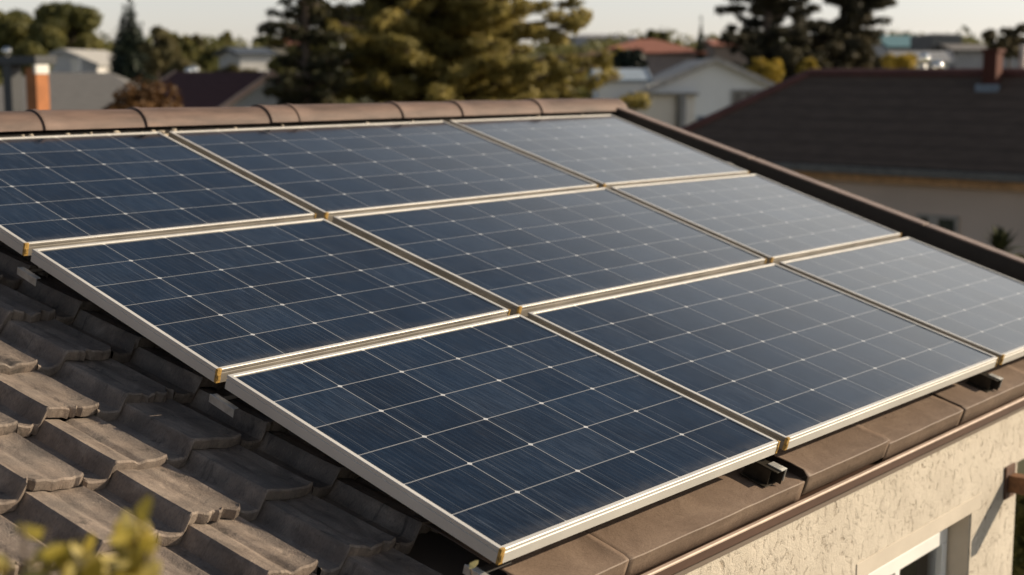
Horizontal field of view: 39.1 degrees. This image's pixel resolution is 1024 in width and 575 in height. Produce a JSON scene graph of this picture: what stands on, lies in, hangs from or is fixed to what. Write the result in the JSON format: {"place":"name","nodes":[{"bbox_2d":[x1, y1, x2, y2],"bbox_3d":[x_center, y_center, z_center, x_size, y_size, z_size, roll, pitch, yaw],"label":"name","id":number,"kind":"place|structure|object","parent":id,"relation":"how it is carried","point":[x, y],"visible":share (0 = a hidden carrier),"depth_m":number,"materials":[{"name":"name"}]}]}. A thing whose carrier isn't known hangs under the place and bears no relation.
{"place":"outdoors","nodes":[
{"label":"outdoors","id":0,"kind":"place"},
{"bbox_2d":[2,47,10,55],"bbox_3d":[-14.000,-6.009,40.080,0.240,1.320,0.240,7,11,39],"label":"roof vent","id":1,"kind":"object","parent":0,"point":[6,51],"visible":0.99,"depth_m":39.93,"materials":[{"name":"metal"}]},
{"bbox_2d":[0,53,1023,525],"bbox_3d":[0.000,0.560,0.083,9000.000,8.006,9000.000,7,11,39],"label":"ground","id":2,"kind":"structure","parent":0,"point":[1020,467],"depth_m":117.59,"materials":[{"name":"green plant"}]},
{"bbox_2d":[0,8,34,69],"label":"tree","id":3,"kind":"object","parent":2,"relation":"on","point":[14,31],"visible":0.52,"depth_m":90.25,"materials":[{"name":"green plant"}]},
{"bbox_2d":[0,56,56,110],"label":"chimney","id":4,"kind":"object","parent":2,"relation":"on","point":[37,86],"visible":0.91,"depth_m":24.20,"materials":[{"name":"brick"}]},
{"bbox_2d":[9,41,52,76],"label":"tree","id":5,"kind":"object","parent":2,"relation":"on","point":[28,48],"visible":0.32,"depth_m":69.57,"materials":[{"name":"green plant"}]},
{"bbox_2d":[26,0,106,53],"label":"tree","id":6,"kind":"object","parent":2,"relation":"on","point":[53,26],"visible":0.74,"depth_m":86.89,"materials":[{"name":"green plant"}]},
{"bbox_2d":[0,72,139,110],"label":"house","id":7,"kind":"structure","parent":2,"relation":"on","point":[80,90],"depth_m":54.71,"materials":[{"name":"grey stone"}]},
{"bbox_2d":[70,59,81,71],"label":"chimney stack","id":8,"kind":"object","parent":7,"relation":"on","point":[75,65],"visible":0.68,"depth_m":71.87,"materials":[{"name":"grey"}]},
{"bbox_2d":[0,495,161,574],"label":"shrub","id":9,"kind":"object","parent":2,"relation":"on","point":[133,546],"visible":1,"depth_m":1.50,"materials":[{"name":"yellow plant"}]},
{"bbox_2d":[48,48,114,72],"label":"house","id":10,"kind":"structure","parent":2,"relation":"on","point":[94,61],"depth_m":75.11,"materials":[{"name":"grey paint"}]},
{"bbox_2d":[107,0,157,85],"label":"cypress tree","id":11,"kind":"object","parent":2,"relation":"on","point":[127,60],"visible":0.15,"depth_m":71.95,"materials":[{"name":"green plant"}]},
{"bbox_2d":[102,76,184,108],"bbox_3d":[-7.537,-2.174,30.045,2.561,4.424,2.360,-1,9,-7],"label":"bush","id":12,"kind":"object","parent":2,"relation":"on","point":[144,96],"visible":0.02,"depth_m":29.53,"materials":[{"name":"brown plant"}]},
{"bbox_2d":[137,24,180,79],"bbox_3d":[-14.550,-7.717,60.233,1.771,6.476,1.679,7,11,39],"label":"tree","id":13,"kind":"object","parent":2,"relation":"on","point":[163,51],"visible":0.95,"depth_m":59.67,"materials":[{"name":"green plant"}]},
{"bbox_2d":[164,56,200,76],"bbox_3d":[-13.156,-6.755,58.226,1.313,5.167,1.481,7,11,39],"label":"tree","id":14,"kind":"object","parent":2,"relation":"on","point":[179,64],"visible":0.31,"depth_m":57.74,"materials":[{"name":"green plant"}]},
{"bbox_2d":[171,33,198,62],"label":"tree","id":15,"kind":"object","parent":2,"relation":"on","point":[188,50],"visible":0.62,"depth_m":124.41,"materials":[{"name":"green plant"}]},
{"bbox_2d":[190,33,205,61],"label":"tree","id":16,"kind":"object","parent":2,"relation":"on","point":[198,40],"visible":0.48,"depth_m":139.49,"materials":[{"name":"green plant"}]},
{"bbox_2d":[193,45,223,71],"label":"tree","id":17,"kind":"object","parent":2,"relation":"on","point":[206,55],"visible":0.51,"depth_m":129.22,"materials":[{"name":"green plant"}]},
{"bbox_2d":[153,70,280,106],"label":"house","id":18,"kind":"structure","parent":2,"relation":"on","point":[220,89],"depth_m":37.57,"materials":[{"name":"tile"}]},
{"bbox_2d":[185,67,192,71],"bbox_3d":[-10.967,-6.825,49.079,0.260,1.330,0.260,7,11,39],"label":"roof vent","id":19,"kind":"object","parent":18,"relation":"on","point":[188,69],"visible":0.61,"depth_m":48.90,"materials":[{"name":"metal"}]},
{"bbox_2d":[191,66,198,71],"bbox_3d":[-10.899,-6.914,49.577,0.320,1.360,0.320,7,11,39],"label":"roof vent","id":20,"kind":"object","parent":18,"relation":"on","point":[195,69],"visible":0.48,"depth_m":49.38,"materials":[{"name":"metal"}]},
{"bbox_2d":[217,30,233,46],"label":"tree","id":21,"kind":"object","parent":2,"relation":"on","point":[226,34],"visible":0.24,"depth_m":169.48,"materials":[{"name":"green plant"}]},
{"bbox_2d":[219,63,257,71],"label":"shrub","id":22,"kind":"object","parent":2,"relation":"on","point":[232,67],"visible":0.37,"depth_m":79.42,"materials":[{"name":"green plant"}]},
{"bbox_2d":[213,47,278,71],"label":"house","id":23,"kind":"structure","parent":2,"relation":"on","point":[250,58],"depth_m":92.44,"materials":[{"name":"white paint"}]},
{"bbox_2d":[251,35,272,49],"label":"tree","id":24,"kind":"object","parent":2,"relation":"on","point":[259,40],"visible":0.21,"depth_m":149.35,"materials":[{"name":"green plant"}]},
{"bbox_2d":[266,55,294,72],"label":"tree","id":25,"kind":"object","parent":2,"relation":"on","point":[272,64],"visible":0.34,"depth_m":89.65,"materials":[{"name":"green plant"}]},
{"bbox_2d":[270,40,299,73],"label":"house","id":26,"kind":"structure","parent":2,"relation":"on","point":[280,51],"depth_m":136.70,"materials":[{"name":"ceramic"}]},
{"bbox_2d":[253,0,354,104],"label":"pine tree","id":27,"kind":"object","parent":2,"relation":"on","point":[293,89],"visible":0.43,"depth_m":35.71,"materials":[{"name":"green plant"}]},
{"bbox_2d":[262,0,651,110],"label":"pine tree","id":28,"kind":"object","parent":2,"relation":"on","point":[445,50],"visible":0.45,"depth_m":38.35,"materials":[{"name":"green plant"}]},
{"bbox_2d":[469,560,477,574],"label":"shrub","id":29,"kind":"object","parent":2,"relation":"on","point":[473,564],"visible":1,"depth_m":3.00,"materials":[{"name":"yellow plant"}]},
{"bbox_2d":[0,98,1023,574],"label":"house","id":30,"kind":"structure","parent":2,"relation":"on","point":[106,418],"depth_m":4.11,"materials":[{"name":"tile"}]},
{"bbox_2d":[463,561,511,574],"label":"mounting bracket","id":31,"kind":"object","parent":30,"relation":"attached to","point":[486,569],"visible":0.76,"depth_m":3.30,"materials":[{"name":"grey metal"}]},
{"bbox_2d":[740,459,786,486],"bbox_3d":[0.747,0.544,4.276,0.120,0.076,0.079,7,11,39],"label":"mounting bracket","id":32,"kind":"object","parent":30,"relation":"attached to","point":[763,472],"visible":0.81,"depth_m":4.27,"materials":[{"name":"brown metal"}]},
{"bbox_2d":[868,514,969,574],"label":"window","id":33,"kind":"structure","parent":30,"relation":"in","point":[945,552],"depth_m":5.91,"materials":[{"name":"white glass"}]},
{"bbox_2d":[966,371,1002,391],"bbox_3d":[1.816,0.357,5.545,0.120,0.076,0.079,7,11,39],"label":"mounting bracket","id":34,"kind":"object","parent":30,"relation":"attached to","point":[985,381],"visible":0.91,"depth_m":5.54,"materials":[{"name":"black metal"}]},
{"bbox_2d":[1003,463,1023,499],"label":"pergola beam","id":35,"kind":"structure","parent":30,"relation":"attached to","point":[1013,482],"depth_m":6.13,"materials":[{"name":"brown wood"}]},
{"bbox_3d":[-0.146,-0.306,6.007,0.048,0.048,4.090,7,11,39],"label":"rail","id":36,"kind":"object","parent":30,"relation":"attached to","visible":0},
{"bbox_2d":[17,267,44,285],"bbox_3d":[-1.429,-0.039,4.396,0.104,0.051,0.111,7,11,39],"label":"mounting bracket","id":37,"kind":"object","parent":36,"relation":"attached to","point":[30,276],"visible":0.86,"depth_m":4.36,"materials":[{"name":"silver metal"}]},
{"bbox_2d":[0,132,316,255],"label":"solar panel","id":38,"kind":"object","parent":36,"relation":"on","point":[60,190],"visible":0.87,"depth_m":5.12,"materials":[{"name":"glass"}]},
{"bbox_2d":[168,121,597,221],"bbox_3d":[-0.513,-0.537,6.285,0.966,0.317,1.720,7,11,39],"label":"solar panel","id":39,"kind":"object","parent":36,"relation":"on","point":[328,172],"visible":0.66,"depth_m":6.15,"materials":[{"name":"glass"}]},
{"bbox_2d":[449,114,749,189],"bbox_3d":[0.495,-0.713,7.483,0.979,0.320,1.381,7,11,39],"label":"solar panel","id":40,"kind":"object","parent":36,"relation":"on","point":[608,151],"visible":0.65,"depth_m":7.39,"materials":[{"name":"glass"}]},
{"bbox_3d":[0.549,0.040,5.478,0.048,0.048,4.090,7,11,39],"label":"rail","id":41,"kind":"object","parent":30,"relation":"attached to","visible":0},
{"bbox_2d":[209,393,239,416],"bbox_3d":[-0.735,0.306,3.865,0.104,0.051,0.111,7,11,39],"label":"mounting bracket","id":42,"kind":"object","parent":41,"relation":"attached to","point":[225,405],"visible":0.84,"depth_m":3.83,"materials":[{"name":"silver metal"}]},
{"bbox_2d":[31,218,509,382],"bbox_3d":[-0.733,0.000,4.582,0.893,0.296,1.239,7,11,39],"label":"solar panel","id":43,"kind":"object","parent":41,"relation":"on","point":[217,306],"visible":0.87,"depth_m":4.46,"materials":[{"name":"glass"}]},
{"bbox_2d":[332,187,766,316],"bbox_3d":[0.213,-0.177,5.731,0.890,0.294,1.716,7,11,39],"label":"solar panel","id":44,"kind":"object","parent":41,"relation":"on","point":[523,255],"visible":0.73,"depth_m":5.58,"materials":[{"name":"glass"}]},
{"bbox_2d":[610,174,901,264],"bbox_3d":[1.185,-0.347,6.890,0.897,0.297,1.323,7,11,39],"label":"solar panel","id":45,"kind":"object","parent":41,"relation":"on","point":[770,221],"visible":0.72,"depth_m":6.80,"materials":[{"name":"glass"}]},
{"bbox_2d":[779,237,1023,364],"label":"solar panel","id":46,"kind":"object","parent":41,"relation":"on","point":[977,306],"visible":0.99,"depth_m":6.20,"materials":[{"name":"glass"}]},
{"bbox_2d":[0,25,1023,103],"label":"woods","id":47,"kind":"object","parent":2,"relation":"on","point":[542,48],"visible":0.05,"depth_m":183.32,"materials":[{"name":"green plant"}]},
{"bbox_2d":[561,34,637,52],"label":"house","id":48,"kind":"structure","parent":2,"relation":"on","point":[580,39],"depth_m":252.71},
{"bbox_2d":[588,45,649,97],"bbox_3d":[3.823,-5.977,52.289,2.306,5.544,0.739,0,8,-1],"label":"hedge","id":49,"kind":"object","parent":2,"relation":"on","point":[629,58],"visible":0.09,"depth_m":51.81,"materials":[{"name":"green plant"}]},
{"bbox_2d":[588,67,651,98],"bbox_3d":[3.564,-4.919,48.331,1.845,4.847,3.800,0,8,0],"label":"house","id":50,"kind":"structure","parent":2,"relation":"on","point":[633,80],"depth_m":46.31,"materials":[{"name":"grey metal"}]},
{"bbox_2d":[589,39,707,75],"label":"house","id":51,"kind":"structure","parent":2,"relation":"on","point":[662,55],"depth_m":80.48,"materials":[{"name":"ceramic"}]},
{"bbox_2d":[694,15,705,59],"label":"cypress tree","id":52,"kind":"object","parent":2,"relation":"on","point":[699,45],"visible":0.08,"depth_m":80.14,"materials":[{"name":"green plant"}]},
{"bbox_2d":[626,57,775,127],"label":"house","id":53,"kind":"structure","parent":2,"relation":"on","point":[685,93],"depth_m":46.07,"materials":[{"name":"white paint"}]},
{"bbox_2d":[731,89,754,103],"bbox_3d":[7.384,-5.936,46.134,0.760,0.785,0.058,0,8,2],"label":"window","id":54,"kind":"structure","parent":53,"relation":"in","point":[737,95],"depth_m":46.11,"materials":[{"name":"grey glass"}]},
{"bbox_2d":[752,89,763,94],"bbox_3d":[7.909,-5.933,46.115,0.480,0.785,0.058,0,8,2],"label":"window","id":55,"kind":"structure","parent":53,"relation":"in","point":[756,90],"depth_m":46.05,"materials":[{"name":"grey glass"}]},
{"bbox_2d":[702,39,747,64],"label":"house","id":56,"kind":"structure","parent":2,"relation":"on","point":[713,48],"depth_m":116.38,"materials":[{"name":"ceramic"}]},
{"bbox_2d":[746,57,785,82],"bbox_3d":[9.826,-6.427,56.243,1.703,5.110,1.494,7,11,39],"label":"bush","id":57,"kind":"object","parent":2,"relation":"on","point":[773,70],"visible":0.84,"depth_m":55.60,"materials":[{"name":"yellow plant"}]},
{"bbox_2d":[714,0,832,83],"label":"pine tree","id":58,"kind":"object","parent":2,"relation":"on","point":[755,42],"visible":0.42,"depth_m":72.84,"materials":[{"name":"green plant"}]},
{"bbox_2d":[796,57,820,73],"bbox_3d":[12.268,-7.049,60.306,1.071,5.134,0.921,-5,10,-29],"label":"bush","id":59,"kind":"object","parent":2,"relation":"on","point":[806,64],"visible":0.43,"depth_m":59.80,"materials":[{"name":"yellow plant"}]},
{"bbox_2d":[784,0,897,67],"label":"pine tree","id":60,"kind":"object","parent":2,"relation":"on","point":[854,17],"visible":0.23,"depth_m":76.48,"materials":[{"name":"green plant"}]},
{"bbox_2d":[814,34,876,68],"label":"shrub","id":61,"kind":"object","parent":2,"relation":"on","point":[850,51],"visible":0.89,"depth_m":73.21,"materials":[{"name":"green plant"}]},
{"bbox_2d":[680,44,1023,255],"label":"house","id":62,"kind":"structure","parent":2,"relation":"on","point":[942,148],"depth_m":25.51,"materials":[{"name":"brown tile"}]},
{"bbox_2d":[916,213,958,233],"bbox_3d":[7.249,-0.824,24.662,0.773,0.833,0.057,8,12,43],"label":"window","id":63,"kind":"structure","parent":62,"relation":"in","point":[951,223],"depth_m":24.54,"materials":[{"name":"grey glass"}]},
{"bbox_2d":[872,36,910,57],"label":"house","id":64,"kind":"structure","parent":2,"relation":"on","point":[896,43],"depth_m":97.41,"materials":[{"name":"teal metal"}]},
{"bbox_2d":[880,52,919,67],"bbox_3d":[13.489,-5.596,50.387,1.403,5.185,1.396,7,11,39],"label":"bush","id":65,"kind":"object","parent":2,"relation":"on","point":[908,60],"visible":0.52,"depth_m":49.62,"materials":[{"name":"yellow plant"}]},
{"bbox_2d":[886,50,955,67],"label":"house","id":66,"kind":"structure","parent":2,"relation":"on","point":[945,58],"depth_m":58.57,"materials":[{"name":"grey"}]},
{"bbox_2d":[928,59,944,67],"bbox_3d":[17.026,-8.930,57.890,0.640,0.440,0.058,1,9,10],"label":"window","id":67,"kind":"structure","parent":66,"relation":"in","point":[929,65],"depth_m":57.87,"materials":[{"name":"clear glass"}]},
{"bbox_2d":[919,53,929,67],"bbox_3d":[15.709,-8.245,55.074,0.400,1.400,0.400,7,11,39],"label":"roof vent","id":68,"kind":"object","parent":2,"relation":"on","point":[924,58],"visible":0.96,"depth_m":54.88,"materials":[{"name":"metal"}]},
{"bbox_2d":[910,33,961,50],"bbox_3d":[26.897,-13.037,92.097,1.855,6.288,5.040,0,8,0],"label":"house","id":69,"kind":"structure","parent":2,"relation":"on","point":[925,42],"depth_m":89.65,"materials":[{"name":"grey"}]},
{"bbox_2d":[932,61,943,67],"bbox_3d":[16.518,-8.094,56.072,0.440,1.420,0.440,7,11,39],"label":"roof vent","id":70,"kind":"object","parent":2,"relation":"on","point":[937,64],"visible":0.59,"depth_m":55.83,"materials":[{"name":"metal"}]},
{"bbox_2d":[927,43,1018,67],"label":"house","id":71,"kind":"structure","parent":2,"relation":"on","point":[968,55],"depth_m":67.17,"materials":[{"name":"grey stone"}]},
{"bbox_2d":[979,22,1023,67],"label":"tree","id":72,"kind":"object","parent":2,"relation":"on","point":[1011,40],"visible":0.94,"depth_m":61.69,"materials":[{"name":"green plant"}]},
{"bbox_2d":[984,224,1022,257],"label":"yucca plant","id":73,"kind":"object","parent":2,"relation":"on","point":[1000,238],"visible":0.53,"depth_m":14.94,"materials":[{"name":"green plant"}]},
{"bbox_2d":[1012,494,1023,574],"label":"shrub","id":74,"kind":"object","parent":2,"relation":"on","point":[1018,556],"visible":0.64,"depth_m":8.50,"materials":[{"name":"green plant"}]},
{"bbox_2d":[0,0,1023,48],"label":"sky","id":75,"kind":"structure","parent":0,"point":[208,18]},
{"bbox_2d":[641,29,669,42],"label":"tree","id":76,"kind":"object","parent":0,"point":[659,35],"visible":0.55,"depth_m":149.40,"materials":[{"name":"green plant"}]},
{"bbox_3d":[1.193,0.360,4.988,0.048,0.048,4.090,7,11,39],"label":"rail","id":77,"kind":"object","parent":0,"visible":0},
{"bbox_2d":[225,314,779,564],"bbox_3d":[0.007,0.358,4.040,0.976,0.320,1.271,7,11,39],"label":"solar panel","id":78,"kind":"object","parent":77,"relation":"on","point":[499,441],"visible":1,"depth_m":3.90,"materials":[{"name":"glass"}]},
{"bbox_2d":[527,263,998,450],"bbox_3d":[0.951,0.193,5.166,0.983,0.322,1.657,7,11,39],"label":"solar panel","id":79,"kind":"object","parent":77,"relation":"on","point":[787,358],"visible":0.99,"depth_m":5.02,"materials":[{"name":"glass"}]}
]}

